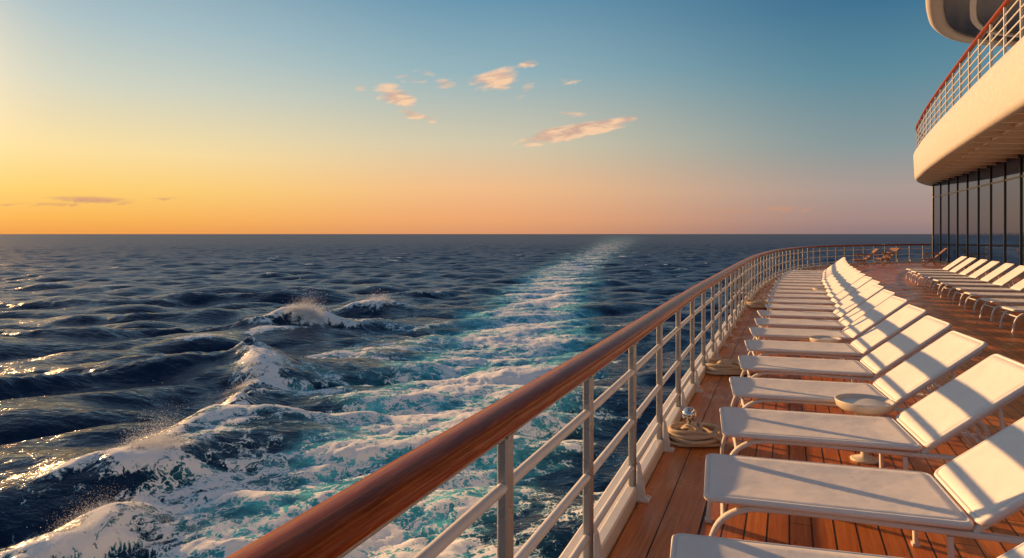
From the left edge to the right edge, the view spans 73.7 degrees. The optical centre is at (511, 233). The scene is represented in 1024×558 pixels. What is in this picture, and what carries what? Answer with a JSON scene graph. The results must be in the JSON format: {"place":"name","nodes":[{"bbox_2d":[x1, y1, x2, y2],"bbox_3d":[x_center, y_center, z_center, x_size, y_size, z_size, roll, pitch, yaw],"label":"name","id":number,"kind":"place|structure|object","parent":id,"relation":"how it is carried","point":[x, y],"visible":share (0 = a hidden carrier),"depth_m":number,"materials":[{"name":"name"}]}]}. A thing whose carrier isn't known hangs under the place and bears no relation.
{"place":"outdoors","nodes":[
{"label":"outdoors","id":0,"kind":"place"},
{"bbox_2d":[0,234,931,557],"bbox_3d":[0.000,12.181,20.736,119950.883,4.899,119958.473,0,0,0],"label":"water","id":1,"kind":"structure","parent":0,"point":[106,340],"depth_m":63.86,"materials":[{"name":"blue liquid"}]},
{"bbox_2d":[18,286,396,556],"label":"sea spray","id":2,"kind":"object","parent":1,"relation":"on","point":[306,310],"visible":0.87,"depth_m":37.03,"materials":[{"name":"white liquid"}]},
{"bbox_2d":[0,0,1011,233],"label":"sky","id":3,"kind":"structure","parent":0,"point":[117,116],"materials":[{"name":"blue"}]},
{"bbox_2d":[607,263,1023,557],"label":"teak deck","id":4,"kind":"structure","parent":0,"point":[821,533],"depth_m":5.57,"materials":[{"name":"brown wood"}]},
{"bbox_2d":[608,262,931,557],"bbox_3d":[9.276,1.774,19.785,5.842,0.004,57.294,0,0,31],"label":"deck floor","id":5,"kind":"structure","parent":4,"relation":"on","point":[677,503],"depth_m":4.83,"materials":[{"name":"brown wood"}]},
{"bbox_2d":[226,244,930,557],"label":"ship railing","id":6,"kind":"object","parent":5,"relation":"on","point":[345,522],"visible":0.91,"depth_m":3.07,"materials":[{"name":"metal"}]},
{"bbox_2d":[682,407,696,430],"bbox_3d":[1.520,1.629,5.860,0.124,0.287,0.124,0,0,0],"label":"chrome bollard","id":7,"kind":"object","parent":5,"relation":"on","point":[689,414],"visible":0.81,"depth_m":5.82,"materials":[{"name":"silver metal"}]},
{"bbox_2d":[667,422,739,446],"bbox_3d":[1.571,1.690,5.787,0.465,0.165,0.526,0,0,-38],"label":"rope coil","id":8,"kind":"object","parent":5,"relation":"on","point":[698,434],"visible":0.96,"depth_m":5.68,"materials":[{"name":"beige fabric"}]},
{"bbox_2d":[705,359,760,374],"bbox_3d":[2.793,1.688,8.771,0.719,0.169,0.552,0,0,0],"label":"rope coil","id":9,"kind":"object","parent":5,"relation":"on","point":[723,367],"visible":0.76,"depth_m":8.55,"materials":[{"name":"beige fabric"}]},
{"bbox_2d":[746,300,770,307],"bbox_3d":[5.958,1.685,16.480,0.713,0.174,0.685,0,0,-30],"label":"rope coil","id":10,"kind":"object","parent":5,"relation":"on","point":[756,303],"visible":0.66,"depth_m":16.27,"materials":[{"name":"beige fabric"}]},
{"bbox_2d":[775,264,850,283],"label":"lounge chair","id":11,"kind":"object","parent":4,"relation":"on","point":[817,282],"visible":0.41,"depth_m":19.56,"materials":[{"name":"fabric"}]},
{"bbox_2d":[778,262,848,280],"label":"lounge chair","id":12,"kind":"object","parent":4,"relation":"on","point":[810,279],"visible":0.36,"depth_m":20.65,"materials":[{"name":"fabric"}]},
{"bbox_2d":[774,266,853,294],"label":"lounge chair","id":13,"kind":"object","parent":4,"relation":"on","point":[835,276],"visible":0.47,"depth_m":18.36,"materials":[{"name":"fabric"}]},
{"bbox_2d":[781,261,847,289],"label":"lounge chair","id":14,"kind":"object","parent":4,"relation":"on","point":[821,277],"visible":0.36,"depth_m":21.78,"materials":[{"name":"fabric"}]},
{"bbox_2d":[783,259,846,275],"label":"lounge chair","id":15,"kind":"object","parent":4,"relation":"on","point":[841,261],"visible":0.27,"depth_m":22.89,"materials":[{"name":"fabric"}]},
{"bbox_2d":[773,268,857,303],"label":"lounge chair","id":16,"kind":"object","parent":4,"relation":"on","point":[840,277],"visible":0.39,"depth_m":17.27,"materials":[{"name":"fabric"}]},
{"bbox_2d":[785,258,845,273],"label":"lounge chair","id":17,"kind":"object","parent":4,"relation":"on","point":[813,272],"visible":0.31,"depth_m":24.07,"materials":[{"name":"fabric"}]},
{"bbox_2d":[770,270,861,294],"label":"lounge chair","id":18,"kind":"object","parent":4,"relation":"on","point":[835,285],"visible":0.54,"depth_m":16.16,"materials":[{"name":"fabric"}]},
{"bbox_2d":[768,273,865,304],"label":"lounge chair","id":19,"kind":"object","parent":4,"relation":"on","point":[843,286],"visible":0.55,"depth_m":14.97,"materials":[{"name":"fabric"}]},
{"bbox_2d":[788,257,845,271],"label":"lounge chair","id":20,"kind":"object","parent":4,"relation":"on","point":[811,270],"visible":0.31,"depth_m":25.13,"materials":[{"name":"fabric"}]},
{"bbox_2d":[766,276,872,317],"bbox_3d":[6.247,1.318,13.928,1.966,0.925,0.740,0,0,17],"label":"lounge chair","id":21,"kind":"object","parent":4,"relation":"on","point":[849,290],"visible":0.55,"depth_m":13.82,"materials":[{"name":"fabric"}]},
{"bbox_2d":[813,287,827,304],"bbox_3d":[7.584,1.553,16.744,0.408,0.454,0.408,0,0,0],"label":"side table","id":22,"kind":"object","parent":4,"relation":"on","point":[820,288],"visible":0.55,"depth_m":16.69,"materials":[{"name":"white paint"}]},
{"bbox_2d":[757,284,884,338],"bbox_3d":[5.250,1.318,11.681,1.966,0.925,0.740,0,0,16],"label":"lounge chair","id":23,"kind":"object","parent":4,"relation":"on","point":[866,294],"visible":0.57,"depth_m":11.53,"materials":[{"name":"fabric"}]},
{"bbox_2d":[765,280,880,328],"bbox_3d":[5.793,1.318,12.797,1.966,0.925,0.740,0,0,17],"label":"lounge chair","id":24,"kind":"object","parent":4,"relation":"on","point":[800,307],"visible":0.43,"depth_m":12.75,"materials":[{"name":"fabric"}]},
{"bbox_2d":[808,335,841,358],"bbox_3d":[4.047,1.560,8.841,0.396,0.440,0.396,0,0,0],"label":"side table","id":25,"kind":"object","parent":4,"relation":"on","point":[822,338],"visible":0.53,"depth_m":8.82,"materials":[{"name":"white paint"}]},
{"bbox_2d":[755,289,895,339],"bbox_3d":[4.789,1.318,10.533,1.966,0.925,0.740,0,0,17],"label":"lounge chair","id":26,"kind":"object","parent":4,"relation":"on","point":[865,307],"visible":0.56,"depth_m":10.41,"materials":[{"name":"fabric"}]},
{"bbox_2d":[749,296,908,359],"bbox_3d":[4.325,1.318,9.422,1.966,0.925,0.740,0,0,16],"label":"lounge chair","id":27,"kind":"object","parent":4,"relation":"on","point":[874,317],"visible":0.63,"depth_m":9.30,"materials":[{"name":"fabric"}]},
{"bbox_2d":[745,304,929,389],"bbox_3d":[3.856,1.318,8.256,1.966,0.925,0.740,0,0,16],"label":"lounge chair","id":28,"kind":"object","parent":4,"relation":"on","point":[888,328],"visible":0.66,"depth_m":8.10,"materials":[{"name":"fabric"}]},
{"bbox_2d":[738,315,951,406],"bbox_3d":[3.398,1.318,7.116,1.966,0.925,0.740,0,0,16],"label":"lounge chair","id":29,"kind":"object","parent":4,"relation":"on","point":[908,342],"visible":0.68,"depth_m":6.97,"materials":[{"name":"fabric"}]},
{"bbox_2d":[670,533,1023,557],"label":"lounge chair","id":30,"kind":"object","parent":4,"relation":"on","point":[684,545],"visible":1,"depth_m":2.95,"materials":[{"name":"fabric"}]},
{"bbox_2d":[729,331,990,441],"bbox_3d":[2.939,1.318,5.972,1.966,0.925,0.740,0,0,15],"label":"lounge chair","id":31,"kind":"object","parent":4,"relation":"on","point":[929,365],"visible":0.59,"depth_m":5.86,"materials":[{"name":"fabric"}]},
{"bbox_2d":[704,417,1023,557],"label":"lounge chair","id":32,"kind":"object","parent":4,"relation":"on","point":[982,483],"visible":0.96,"depth_m":3.58,"materials":[{"name":"fabric"}]},
{"bbox_2d":[834,393,895,464],"bbox_3d":[2.772,1.541,5.375,0.430,0.478,0.430,0,0,0],"label":"side table","id":33,"kind":"object","parent":4,"relation":"on","point":[864,404],"visible":0.88,"depth_m":5.33,"materials":[{"name":"white paint"}]},
{"bbox_2d":[851,249,878,266],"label":"deck chair","id":34,"kind":"object","parent":4,"relation":"on","point":[868,256],"visible":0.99,"depth_m":36.54,"materials":[{"name":"brown wood"}]},
{"bbox_2d":[720,354,1023,470],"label":"lounge chair","id":35,"kind":"object","parent":4,"relation":"on","point":[974,395],"visible":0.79,"depth_m":4.68,"materials":[{"name":"fabric"}]},
{"bbox_2d":[873,248,899,265],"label":"deck chair","id":36,"kind":"object","parent":4,"relation":"on","point":[893,251],"visible":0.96,"depth_m":38.69,"materials":[{"name":"brown wood"}]},
{"bbox_2d":[920,248,946,265],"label":"deck chair","id":37,"kind":"object","parent":4,"relation":"on","point":[935,257],"visible":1,"depth_m":38.06,"materials":[{"name":"brown wood"}]},
{"bbox_2d":[906,256,966,279],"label":"lounge chair","id":38,"kind":"object","parent":4,"relation":"on","point":[956,262],"visible":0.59,"depth_m":26.16,"materials":[{"name":"fabric"}]},
{"bbox_2d":[911,258,976,282],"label":"lounge chair","id":39,"kind":"object","parent":4,"relation":"on","point":[962,265],"visible":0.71,"depth_m":24.64,"materials":[{"name":"fabric"}]},
{"bbox_2d":[917,259,987,285],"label":"lounge chair","id":40,"kind":"object","parent":4,"relation":"on","point":[973,267],"visible":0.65,"depth_m":23.06,"materials":[{"name":"fabric"}]},
{"bbox_2d":[924,261,999,290],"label":"lounge chair","id":41,"kind":"object","parent":4,"relation":"on","point":[983,270],"visible":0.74,"depth_m":21.52,"materials":[{"name":"fabric"}]},
{"bbox_2d":[913,0,1023,278],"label":"ship superstructure","id":42,"kind":"object","parent":4,"relation":"on","point":[968,156],"visible":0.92,"depth_m":29.60,"materials":[{"name":"paint"}]},
{"bbox_2d":[915,0,1023,146],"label":"balcony railing","id":43,"kind":"object","parent":42,"relation":"on","point":[1002,8],"visible":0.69,"depth_m":21.63,"materials":[{"name":"white metal"}]},
{"bbox_2d":[933,156,1023,274],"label":"window glass","id":44,"kind":"structure","parent":42,"relation":"in","point":[1012,166],"depth_m":32.26,"materials":[{"name":"black glass"}]},
{"bbox_2d":[932,263,1014,293],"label":"lounge chair","id":45,"kind":"object","parent":4,"relation":"on","point":[997,272],"visible":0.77,"depth_m":20.00,"materials":[{"name":"fabric"}]},
{"bbox_2d":[940,265,1023,298],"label":"lounge chair","id":46,"kind":"object","parent":4,"relation":"on","point":[1008,277],"visible":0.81,"depth_m":18.48,"materials":[{"name":"fabric"}]},
{"bbox_2d":[952,279,1023,305],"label":"lounge chair","id":47,"kind":"object","parent":4,"relation":"on","point":[1018,287],"visible":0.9,"depth_m":16.94,"materials":[{"name":"fabric"}]},
{"bbox_2d":[964,292,1023,312],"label":"lounge chair","id":48,"kind":"object","parent":4,"relation":"on","point":[1001,295],"visible":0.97,"depth_m":15.49,"materials":[{"name":"fabric"}]},
{"bbox_2d":[980,298,1023,320],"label":"lounge chair","id":49,"kind":"object","parent":4,"relation":"on","point":[1008,301],"visible":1,"depth_m":13.98,"materials":[{"name":"fabric"}]},
{"bbox_2d":[999,306,1023,331],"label":"lounge chair","id":50,"kind":"object","parent":4,"relation":"on","point":[1015,308],"visible":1,"depth_m":12.62,"materials":[{"name":"fabric"}]}
]}

